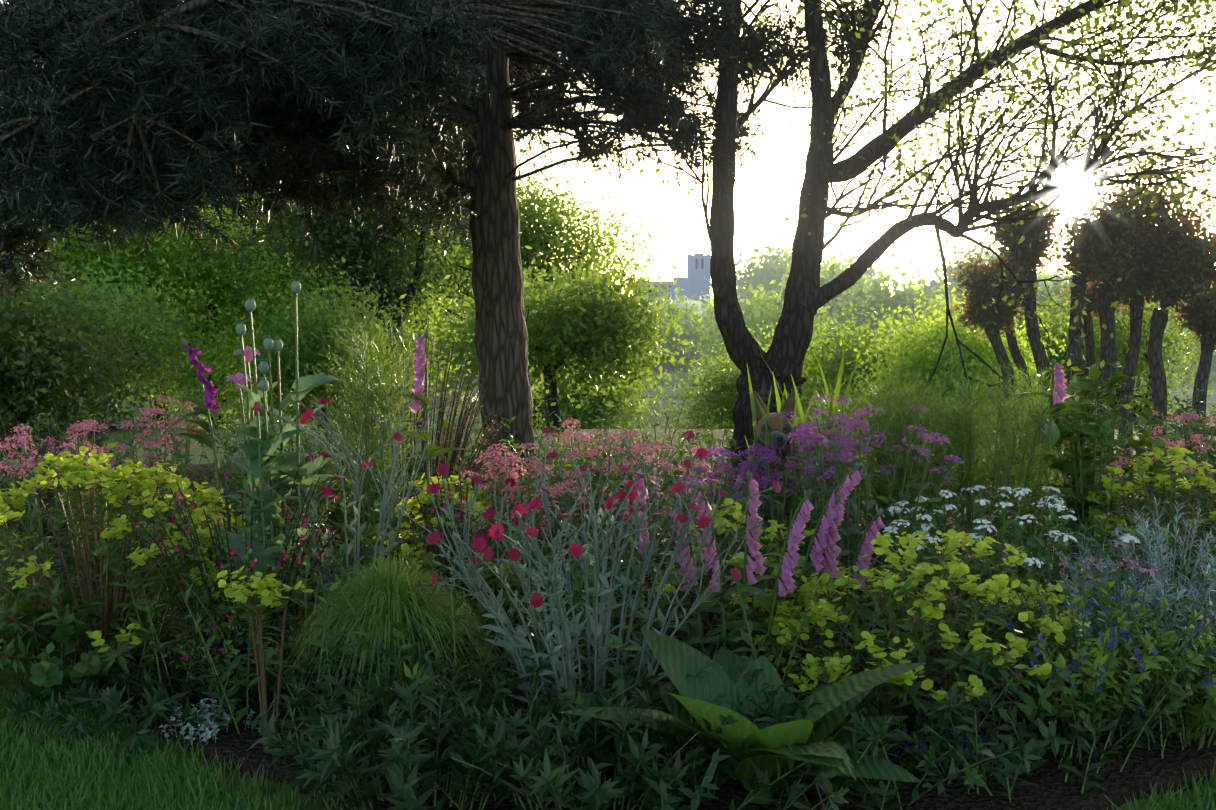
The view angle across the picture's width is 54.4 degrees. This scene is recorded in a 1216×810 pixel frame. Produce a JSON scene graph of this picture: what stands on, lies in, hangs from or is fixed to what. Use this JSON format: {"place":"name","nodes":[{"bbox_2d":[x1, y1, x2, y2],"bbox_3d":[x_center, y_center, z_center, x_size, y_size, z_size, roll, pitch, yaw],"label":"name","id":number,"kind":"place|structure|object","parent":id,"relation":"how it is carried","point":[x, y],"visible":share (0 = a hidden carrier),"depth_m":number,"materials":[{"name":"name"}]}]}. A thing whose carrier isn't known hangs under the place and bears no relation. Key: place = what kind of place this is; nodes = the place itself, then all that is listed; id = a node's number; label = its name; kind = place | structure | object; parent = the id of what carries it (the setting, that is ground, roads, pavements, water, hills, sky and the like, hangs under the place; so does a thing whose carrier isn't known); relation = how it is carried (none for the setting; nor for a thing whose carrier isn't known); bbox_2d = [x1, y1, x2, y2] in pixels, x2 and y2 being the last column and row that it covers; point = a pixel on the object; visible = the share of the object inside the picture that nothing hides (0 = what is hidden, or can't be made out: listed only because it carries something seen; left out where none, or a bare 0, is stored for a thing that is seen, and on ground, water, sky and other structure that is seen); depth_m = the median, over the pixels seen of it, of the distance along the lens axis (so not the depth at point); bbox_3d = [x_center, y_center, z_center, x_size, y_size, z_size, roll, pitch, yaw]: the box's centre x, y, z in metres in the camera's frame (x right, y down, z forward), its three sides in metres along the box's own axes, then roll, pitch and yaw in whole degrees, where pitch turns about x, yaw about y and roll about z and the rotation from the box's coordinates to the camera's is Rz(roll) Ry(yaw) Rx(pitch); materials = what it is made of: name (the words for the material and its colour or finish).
{"place":"outdoors","nodes":[
{"label":"outdoors","id":0,"kind":"place"},
{"bbox_2d":[0,573,1215,809],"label":"lawn grass","id":1,"kind":"structure","parent":0,"point":[150,781],"depth_m":3.50,"materials":[{"name":"plant"}]},
{"bbox_2d":[0,301,1215,809],"bbox_3d":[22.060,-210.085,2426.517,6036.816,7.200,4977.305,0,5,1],"label":"terrain","id":2,"kind":"structure","parent":0,"point":[208,451],"depth_m":11.57,"materials":[{"name":"green plant"}]},
{"bbox_2d":[0,233,211,433],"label":"shrub","id":3,"kind":"object","parent":2,"relation":"on","point":[28,374],"visible":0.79,"depth_m":14.85,"materials":[{"name":"green plant"}]},
{"bbox_2d":[11,209,230,425],"bbox_3d":[-11.197,-2.498,26.283,5.331,6.753,6.105,0,5,1],"label":"shrub","id":4,"kind":"object","parent":2,"relation":"on","point":[85,257],"visible":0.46,"depth_m":25.62,"materials":[{"name":"green plant"}]},
{"bbox_2d":[0,236,242,428],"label":"shrub","id":5,"kind":"object","parent":2,"relation":"on","point":[133,327],"visible":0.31,"depth_m":18.42,"materials":[{"name":"green plant"}]},
{"bbox_2d":[108,195,321,428],"bbox_3d":[-9.180,-1.783,27.755,5.445,6.974,7.567,-5,7,-44],"label":"shrub","id":6,"kind":"object","parent":2,"relation":"on","point":[224,298],"visible":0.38,"depth_m":27.05,"materials":[{"name":"green plant"}]},
{"bbox_2d":[167,241,460,428],"bbox_3d":[-4.875,-0.534,19.915,4.570,4.437,4.917,-3,6,-28],"label":"shrub","id":7,"kind":"object","parent":2,"relation":"on","point":[313,337],"visible":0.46,"depth_m":19.24,"materials":[{"name":"green plant"}]},
{"bbox_2d":[191,196,444,428],"bbox_3d":[-7.374,-2.650,30.427,7.299,7.538,6.924,0,5,1],"label":"shrub","id":8,"kind":"object","parent":2,"relation":"on","point":[288,288],"visible":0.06,"depth_m":29.37,"materials":[{"name":"green plant"}]},
{"bbox_2d":[145,144,557,426],"bbox_3d":[-5.094,-2.711,24.017,8.186,7.003,7.185,0,5,1],"label":"shrub","id":9,"kind":"object","parent":2,"relation":"on","point":[347,241],"visible":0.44,"depth_m":22.84,"materials":[{"name":"green plant"}]},
{"bbox_2d":[367,291,478,396],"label":"shrub","id":10,"kind":"object","parent":2,"relation":"on","point":[439,379],"visible":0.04,"depth_m":66.90,"materials":[{"name":"green plant"}]},
{"bbox_2d":[0,0,905,479],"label":"pine tree","id":11,"kind":"object","parent":2,"relation":"on","point":[120,114],"visible":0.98,"depth_m":6.32,"materials":[{"name":"green plant"}]},
{"bbox_2d":[368,183,556,426],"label":"shrub","id":12,"kind":"object","parent":2,"relation":"on","point":[425,327],"visible":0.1,"depth_m":31.51,"materials":[{"name":"green plant"}]},
{"bbox_2d":[399,152,688,428],"bbox_3d":[-2.020,-2.448,27.032,7.754,7.166,6.606,0,5,1],"label":"shrub","id":13,"kind":"object","parent":2,"relation":"on","point":[532,232],"visible":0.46,"depth_m":26.64,"materials":[{"name":"green plant"}]},
{"bbox_2d":[376,224,722,435],"bbox_3d":[-0.653,-0.801,13.953,3.877,2.590,3.994,0,5,1],"label":"shrub","id":14,"kind":"object","parent":2,"relation":"on","point":[595,332],"visible":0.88,"depth_m":13.38,"materials":[{"name":"green plant"}]},
{"bbox_2d":[528,353,682,428],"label":"shrub","id":15,"kind":"object","parent":2,"relation":"on","point":[572,410],"visible":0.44,"depth_m":19.51,"materials":[{"name":"green plant"}]},
{"bbox_2d":[0,425,1215,809],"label":"flower bed soil","id":16,"kind":"structure","parent":2,"relation":"on","point":[1050,789],"depth_m":3.64,"materials":[{"name":"soil"}]},
{"bbox_2d":[0,592,151,696],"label":"leafy plant","id":17,"kind":"object","parent":16,"relation":"on","point":[47,671],"visible":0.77,"depth_m":4.24,"materials":[{"name":"green plant"}]},
{"bbox_2d":[0,409,151,534],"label":"flowers","id":18,"kind":"object","parent":16,"relation":"on","point":[98,442],"visible":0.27,"depth_m":6.75,"materials":[{"name":"green plant"}]},
{"bbox_2d":[0,419,163,604],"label":"valerian","id":19,"kind":"object","parent":16,"relation":"on","point":[28,463],"visible":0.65,"depth_m":5.12,"materials":[{"name":"pink plant"}]},
{"bbox_2d":[0,648,258,756],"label":"dark foliage","id":20,"kind":"object","parent":16,"relation":"on","point":[159,701],"visible":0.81,"depth_m":3.87,"materials":[{"name":"green plant"}]},
{"bbox_2d":[0,443,305,675],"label":"euphorbia","id":21,"kind":"object","parent":16,"relation":"on","point":[139,490],"visible":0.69,"depth_m":4.37,"materials":[{"name":"green plant"}]},
{"bbox_2d":[117,394,202,570],"bbox_3d":[-2.044,0.380,5.516,0.401,0.881,0.473,0,5,1],"label":"valerian","id":22,"kind":"object","parent":16,"relation":"on","point":[177,438],"visible":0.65,"depth_m":5.44,"materials":[{"name":"pink plant"}]},
{"bbox_2d":[166,338,239,489],"bbox_3d":[-1.503,0.034,4.454,0.318,0.577,0.219,0,5,1],"label":"foxglove","id":23,"kind":"object","parent":16,"relation":"on","point":[209,401],"visible":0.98,"depth_m":4.44,"materials":[{"name":"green plant"}]},
{"bbox_2d":[159,697,254,744],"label":"silver groundcover","id":24,"kind":"object","parent":16,"relation":"on","point":[206,734],"visible":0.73,"depth_m":3.76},
{"bbox_2d":[122,464,341,680],"bbox_3d":[-1.306,0.576,4.234,0.816,0.808,0.784,-3,6,-28],"label":"magenta salvia","id":25,"kind":"object","parent":16,"relation":"on","point":[249,565],"visible":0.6,"depth_m":4.12,"materials":[{"name":"green plant"}]},
{"bbox_2d":[149,604,333,704],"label":"leafy plant","id":26,"kind":"object","parent":16,"relation":"on","point":[293,632],"visible":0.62,"depth_m":3.96,"materials":[{"name":"green plant"}]},
{"bbox_2d":[217,566,313,749],"bbox_3d":[-1.044,0.789,3.642,0.250,0.575,0.221,-5,7,-45],"label":"euphorbia","id":27,"kind":"object","parent":16,"relation":"on","point":[268,588],"visible":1,"depth_m":3.62,"materials":[{"name":"green plant"}]},
{"bbox_2d":[210,279,351,663],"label":"poppies","id":28,"kind":"object","parent":16,"relation":"on","point":[259,443],"visible":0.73,"depth_m":4.24,"materials":[{"name":"green plant"}]},
{"bbox_2d":[212,442,390,536],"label":"flowers","id":29,"kind":"object","parent":16,"relation":"on","point":[319,489],"visible":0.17,"depth_m":6.30,"materials":[{"name":"green plant"}]},
{"bbox_2d":[214,365,436,656],"bbox_3d":[-1.066,0.405,4.399,0.878,1.091,0.686,0,5,1],"label":"lychnis","id":30,"kind":"object","parent":16,"relation":"on","point":[327,492],"visible":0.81,"depth_m":4.34,"materials":[{"name":"plant"}]},
{"bbox_2d":[290,309,443,575],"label":"feathery plant","id":31,"kind":"object","parent":16,"relation":"on","point":[368,432],"visible":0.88,"depth_m":5.34,"materials":[{"name":"green plant"}]},
{"bbox_2d":[277,550,504,703],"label":"grass tuft","id":32,"kind":"object","parent":16,"relation":"on","point":[388,595],"visible":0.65,"depth_m":3.90,"materials":[{"name":"plant"}]},
{"bbox_2d":[247,656,543,809],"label":"leafy plant","id":33,"kind":"object","parent":16,"relation":"on","point":[412,736],"visible":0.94,"depth_m":3.23,"materials":[{"name":"green plant"}]},
{"bbox_2d":[311,308,508,557],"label":"ornamental grass","id":34,"kind":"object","parent":16,"relation":"on","point":[459,435],"depth_m":5.95,"materials":[{"name":"brown plant"}]},
{"bbox_2d":[361,473,527,629],"bbox_3d":[-0.642,0.592,4.754,0.722,0.628,0.693,0,5,1],"label":"euphorbia","id":35,"kind":"object","parent":16,"relation":"on","point":[411,503],"visible":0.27,"depth_m":4.70,"materials":[{"name":"green plant"}]},
{"bbox_2d":[410,467,515,646],"bbox_3d":[-0.562,0.577,4.605,0.373,0.694,0.381,4,7,40],"label":"rose campion","id":36,"kind":"object","parent":16,"relation":"on","point":[460,523],"visible":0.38,"depth_m":4.57,"materials":[{"name":"green plant"}]},
{"bbox_2d":[451,447,578,606],"bbox_3d":[-0.398,0.516,5.043,0.581,0.691,0.500,0,5,1],"label":"valerian","id":37,"kind":"object","parent":16,"relation":"on","point":[502,488],"visible":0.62,"depth_m":4.97,"materials":[{"name":"pink plant"}]},
{"bbox_2d":[395,428,780,727],"bbox_3d":[-0.090,0.563,3.794,1.145,0.958,1.035,-4,6,-35],"label":"rose campion","id":38,"kind":"object","parent":16,"relation":"on","point":[511,644],"visible":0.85,"depth_m":3.71,"materials":[{"name":"plant"}]},
{"bbox_2d":[498,445,682,532],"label":"flowers","id":39,"kind":"object","parent":16,"relation":"on","point":[553,478],"visible":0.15,"depth_m":6.38,"materials":[{"name":"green plant"}]},
{"bbox_2d":[485,417,710,601],"bbox_3d":[-0.051,0.462,5.268,0.998,0.740,1.029,0,5,1],"label":"valerian","id":40,"kind":"object","parent":16,"relation":"on","point":[574,455],"visible":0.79,"depth_m":5.17,"materials":[{"name":"pink plant"}]},
{"bbox_2d":[475,680,726,809],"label":"leafy plant","id":41,"kind":"object","parent":16,"relation":"on","point":[630,752],"visible":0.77,"depth_m":3.19,"materials":[{"name":"green plant"}]},
{"bbox_2d":[17,470,1215,748],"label":"flower bed plants","id":42,"kind":"object","parent":16,"relation":"on","point":[577,582],"visible":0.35,"depth_m":4.11,"materials":[{"name":"green plant"}]},
{"bbox_2d":[20,387,1215,621],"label":"flowers","id":43,"kind":"object","parent":16,"relation":"on","point":[576,461],"visible":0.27,"depth_m":6.21,"materials":[{"name":"green plant"}]},
{"bbox_2d":[201,614,1215,809],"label":"plants","id":44,"kind":"object","parent":16,"relation":"on","point":[827,787],"visible":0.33,"depth_m":3.46,"materials":[{"name":"green plant"}]},
{"bbox_2d":[675,447,745,616],"bbox_3d":[0.412,0.522,4.912,0.262,0.710,0.326,-2,5,-21],"label":"valerian","id":45,"kind":"object","parent":16,"relation":"on","point":[709,496],"visible":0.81,"depth_m":4.85,"materials":[{"name":"pink plant"}]},
{"bbox_2d":[384,329,1101,493],"bbox_3d":[0.574,0.015,4.656,2.882,0.635,0.385,-1,5,-9],"label":"foxglove","id":46,"kind":"object","parent":16,"relation":"on","point":[1051,432],"visible":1,"depth_m":4.56,"materials":[{"name":"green plant"}]},
{"bbox_2d":[561,627,925,798],"bbox_3d":[0.439,0.901,3.359,0.965,0.402,0.896,5,7,42],"label":"plant","id":47,"kind":"object","parent":16,"relation":"on","point":[748,740],"visible":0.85,"depth_m":3.32,"materials":[{"name":"green plant"}]},
{"bbox_2d":[650,498,836,647],"bbox_3d":[0.522,0.644,4.530,0.657,0.584,0.630,3,6,34],"label":"euphorbia","id":48,"kind":"object","parent":16,"relation":"on","point":[669,587],"visible":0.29,"depth_m":4.45,"materials":[{"name":"green plant"}]},
{"bbox_2d":[624,459,885,672],"bbox_3d":[0.526,0.713,3.957,0.980,1.029,0.972,0,5,1],"label":"foxglove","id":49,"kind":"object","parent":16,"relation":"on","point":[819,563],"visible":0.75,"depth_m":4.07,"materials":[{"name":"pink plant"}]},
{"bbox_2d":[718,447,797,594],"bbox_3d":[0.636,0.519,5.099,0.272,0.669,0.317,-4,6,-35],"label":"valerian","id":50,"kind":"object","parent":16,"relation":"on","point":[764,495],"visible":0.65,"depth_m":5.08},
{"bbox_2d":[725,391,795,576],"bbox_3d":[0.758,0.351,5.787,0.350,0.902,1.212,0,5,1],"label":"dog","id":51,"kind":"object","parent":16,"relation":"on","point":[780,440],"visible":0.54,"depth_m":5.36},
{"bbox_2d":[745,365,798,538],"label":"iris leaves","id":52,"kind":"object","parent":16,"relation":"on","point":[755,428],"visible":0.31,"depth_m":5.28,"materials":[{"name":"plant"}]},
{"bbox_2d":[732,442,840,583],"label":"flowering plant","id":53,"kind":"object","parent":16,"relation":"on","point":[768,513],"visible":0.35,"depth_m":5.17,"materials":[{"name":"plant"}]},
{"bbox_2d":[757,336,870,581],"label":"iris leaves","id":54,"kind":"object","parent":16,"relation":"on","point":[832,410],"visible":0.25,"depth_m":5.44,"materials":[{"name":"green plant"}]},
{"bbox_2d":[776,394,963,614],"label":"flowering plant","id":55,"kind":"object","parent":16,"relation":"on","point":[821,459],"visible":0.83,"depth_m":4.95,"materials":[{"name":"purple plant"}]},
{"bbox_2d":[788,369,993,547],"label":"ornamental grass","id":56,"kind":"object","parent":16,"relation":"on","point":[855,407],"depth_m":5.99,"materials":[{"name":"green plant"}]},
{"bbox_2d":[609,0,1215,482],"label":"forked tree","id":57,"kind":"object","parent":16,"relation":"on","point":[807,294],"visible":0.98,"depth_m":7.38,"materials":[{"name":"brown plant"}]},
{"bbox_2d":[798,430,1056,534],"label":"flowering plant","id":58,"kind":"object","parent":16,"relation":"on","point":[894,488],"visible":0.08,"depth_m":6.31,"materials":[{"name":"green plant"}]},
{"bbox_2d":[755,529,1117,732],"bbox_3d":[1.052,0.715,3.934,1.132,0.624,1.131,0,5,1],"label":"euphorbia","id":59,"kind":"object","parent":16,"relation":"on","point":[924,612],"visible":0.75,"depth_m":3.75,"materials":[{"name":"green plant"}]},
{"bbox_2d":[885,714,1005,793],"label":"leafy plant","id":60,"kind":"object","parent":16,"relation":"on","point":[973,776],"visible":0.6,"depth_m":3.45,"materials":[{"name":"green plant"}]},
{"bbox_2d":[835,351,1132,568],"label":"ornamental grass","id":61,"kind":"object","parent":16,"relation":"on","point":[1028,424],"depth_m":5.73,"materials":[{"name":"green plant"}]},
{"bbox_2d":[883,483,1139,637],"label":"white flowers","id":62,"kind":"object","parent":16,"relation":"on","point":[976,533],"visible":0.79,"depth_m":4.55,"materials":[{"name":"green plant"}]},
{"bbox_2d":[961,564,1215,747],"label":"blue salvia","id":63,"kind":"object","parent":16,"relation":"on","point":[1107,658],"visible":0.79,"depth_m":3.60,"materials":[{"name":"green plant"}]},
{"bbox_2d":[1034,361,1174,576],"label":"shrub","id":64,"kind":"object","parent":16,"relation":"on","point":[1101,432],"visible":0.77,"depth_m":5.35,"materials":[{"name":"green plant"}]},
{"bbox_2d":[1042,551,1166,651],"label":"flowering plant","id":65,"kind":"object","parent":16,"relation":"on","point":[1148,597],"visible":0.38,"depth_m":4.33,"materials":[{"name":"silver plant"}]},
{"bbox_2d":[1083,542,1157,678],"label":"flowering plant","id":66,"kind":"object","parent":16,"relation":"on","point":[1119,582],"visible":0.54,"depth_m":4.15,"materials":[{"name":"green plant"}]},
{"bbox_2d":[1061,497,1215,651],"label":"artemisia","id":67,"kind":"object","parent":16,"relation":"on","point":[1163,591],"visible":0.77,"depth_m":4.54,"materials":[{"name":"plant"}]},
{"bbox_2d":[1066,445,1215,599],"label":"euphorbia","id":68,"kind":"object","parent":16,"relation":"on","point":[1162,479],"visible":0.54,"depth_m":5.08,"materials":[{"name":"green plant"}]},
{"bbox_2d":[1109,409,1215,570],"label":"valerian","id":69,"kind":"object","parent":16,"relation":"on","point":[1187,472],"visible":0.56,"depth_m":5.52,"materials":[{"name":"pink plant"}]},
{"bbox_2d":[1110,384,1215,556],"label":"flowering plant","id":70,"kind":"object","parent":16,"relation":"on","point":[1211,454],"visible":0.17,"depth_m":6.07,"materials":[{"name":"green plant"}]},
{"bbox_2d":[1112,615,1215,749],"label":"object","id":71,"kind":"object","parent":16,"relation":"on","point":[1196,717],"visible":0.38,"depth_m":3.67,"materials":[{"name":"green plant"}]},
{"bbox_2d":[633,253,710,300],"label":"cathedral","id":72,"kind":"structure","parent":2,"relation":"on","point":[693,283],"depth_m":695.19,"materials":[{"name":"grey stone"}]},
{"bbox_2d":[631,300,714,373],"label":"tree","id":73,"kind":"object","parent":2,"relation":"on","point":[668,366],"visible":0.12,"depth_m":75.45,"materials":[{"name":"green plant"}]},
{"bbox_2d":[668,300,718,363],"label":"tree","id":74,"kind":"object","parent":2,"relation":"on","point":[707,325],"visible":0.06,"depth_m":82.89,"materials":[{"name":"green plant"}]},
{"bbox_2d":[637,320,766,428],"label":"shrub","id":75,"kind":"object","parent":2,"relation":"on","point":[721,392],"visible":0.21,"depth_m":29.45,"materials":[{"name":"green plant"}]},
{"bbox_2d":[674,273,850,390],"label":"tree","id":76,"kind":"object","parent":2,"relation":"on","point":[755,318],"visible":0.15,"depth_m":64.24,"materials":[{"name":"green plant"}]},
{"bbox_2d":[704,235,829,318],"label":"tree","id":77,"kind":"object","parent":2,"relation":"on","point":[764,273],"visible":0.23,"depth_m":124.18,"materials":[{"name":"green plant"}]},
{"bbox_2d":[711,304,867,428],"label":"shrub","id":78,"kind":"object","parent":2,"relation":"on","point":[803,402],"visible":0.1,"depth_m":25.78,"materials":[{"name":"green plant"}]},
{"bbox_2d":[744,263,881,349],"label":"tree","id":79,"kind":"object","parent":2,"relation":"on","point":[823,281],"visible":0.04,"depth_m":78.31,"materials":[{"name":"green plant"}]},
{"bbox_2d":[776,256,896,333],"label":"tree","id":80,"kind":"object","parent":2,"relation":"on","point":[825,268],"visible":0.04,"depth_m":112.65,"materials":[{"name":"green plant"}]},
{"bbox_2d":[756,275,1024,428],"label":"shrub","id":81,"kind":"object","parent":2,"relation":"on","point":[831,367],"visible":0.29,"depth_m":21.67,"materials":[{"name":"green plant"}]},
{"bbox_2d":[818,266,962,365],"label":"tree","id":82,"kind":"object","parent":2,"relation":"on","point":[897,299],"visible":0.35,"depth_m":71.17,"materials":[{"name":"green plant"}]},
{"bbox_2d":[819,262,1070,428],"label":"shrub","id":83,"kind":"object","parent":2,"relation":"on","point":[919,357],"visible":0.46,"depth_m":17.47,"materials":[{"name":"green plant"}]},
{"bbox_2d":[896,284,1050,393],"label":"shrub","id":84,"kind":"object","parent":2,"relation":"on","point":[916,287],"depth_m":64.21,"materials":[{"name":"green plant"}]},
{"bbox_2d":[911,230,1046,303],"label":"tree","id":85,"kind":"object","parent":2,"relation":"on","point":[955,252],"visible":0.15,"depth_m":119.11,"materials":[{"name":"green plant"}]},
{"bbox_2d":[948,246,1044,460],"bbox_3d":[3.529,-0.427,10.863,0.936,2.054,0.841,0,5,1],"label":"pollard tree","id":86,"kind":"object","parent":2,"relation":"on","point":[981,291],"visible":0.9,"depth_m":10.74,"materials":[{"name":"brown plant"}]},
{"bbox_2d":[988,246,1038,454],"bbox_3d":[3.856,-0.511,11.468,0.582,2.125,0.593,0,5,1],"label":"pollard tree","id":87,"kind":"object","parent":2,"relation":"on","point":[1015,353],"visible":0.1,"depth_m":11.46,"materials":[{"name":"brown plant"}]},
{"bbox_2d":[981,185,1069,460],"bbox_3d":[3.908,-0.743,11.075,0.788,2.650,0.682,0,5,1],"label":"pollard tree","id":88,"kind":"object","parent":2,"relation":"on","point":[1023,254],"visible":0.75,"depth_m":10.97,"materials":[{"name":"brown plant"}]},
{"bbox_2d":[918,277,1144,428],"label":"shrub","id":89,"kind":"object","parent":2,"relation":"on","point":[1045,319],"visible":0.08,"depth_m":28.40,"materials":[{"name":"green plant"}]},
{"bbox_2d":[1021,270,1122,381],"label":"tree","id":90,"kind":"object","parent":2,"relation":"on","point":[1054,288],"visible":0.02,"depth_m":66.83,"materials":[{"name":"green plant"}]},
{"bbox_2d":[979,276,1215,429],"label":"shrub","id":91,"kind":"object","parent":2,"relation":"on","point":[1122,337],"visible":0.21,"depth_m":27.34,"materials":[{"name":"green plant"}]},
{"bbox_2d":[1046,188,1157,454],"bbox_3d":[4.484,-0.700,10.895,0.886,2.593,0.893,-4,6,-39],"label":"pollard tree","id":92,"kind":"object","parent":2,"relation":"on","point":[1098,245],"visible":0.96,"depth_m":10.73,"materials":[{"name":"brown plant"}]},
{"bbox_2d":[1059,268,1150,452],"bbox_3d":[5.009,-0.605,11.682,0.998,2.279,0.952,3,6,31],"label":"pollard tree","id":93,"kind":"object","parent":2,"relation":"on","point":[1089,308],"visible":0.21,"depth_m":11.62,"materials":[{"name":"brown plant"}]},
{"bbox_2d":[1070,127,1215,457],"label":"pollard tree","id":94,"kind":"object","parent":2,"relation":"on","point":[1106,314],"visible":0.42,"depth_m":11.03,"materials":[{"name":"brown plant"}]},
{"bbox_2d":[1101,216,1213,459],"bbox_3d":[5.168,-0.585,11.044,1.042,2.338,0.984,0,5,1],"label":"pollard tree","id":95,"kind":"object","parent":2,"relation":"on","point":[1134,343],"visible":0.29,"depth_m":11.01,"materials":[{"name":"brown plant"}]},
{"bbox_2d":[1131,222,1215,448],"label":"pollard tree","id":96,"kind":"object","parent":2,"relation":"on","point":[1160,316],"visible":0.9,"depth_m":10.75,"materials":[{"name":"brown plant"}]},
{"bbox_2d":[1165,310,1215,390],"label":"shrub","id":97,"kind":"object","parent":2,"relation":"on","point":[1212,370],"visible":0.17,"depth_m":70.20,"materials":[{"name":"green plant"}]},
{"bbox_2d":[1171,283,1215,462],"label":"pollard tree","id":98,"kind":"object","parent":2,"relation":"on","point":[1197,313],"visible":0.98,"depth_m":10.46,"materials":[{"name":"brown plant"}]},
{"bbox_2d":[0,0,1215,296],"label":"sky","id":99,"kind":"structure","parent":0,"point":[768,193],"materials":[{"name":"white"}]},
{"bbox_2d":[7,388,1215,424],"bbox_3d":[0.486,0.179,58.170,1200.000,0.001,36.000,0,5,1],"label":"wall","id":100,"kind":"structure","parent":0,"point":[669,391],"depth_m":63.60,"materials":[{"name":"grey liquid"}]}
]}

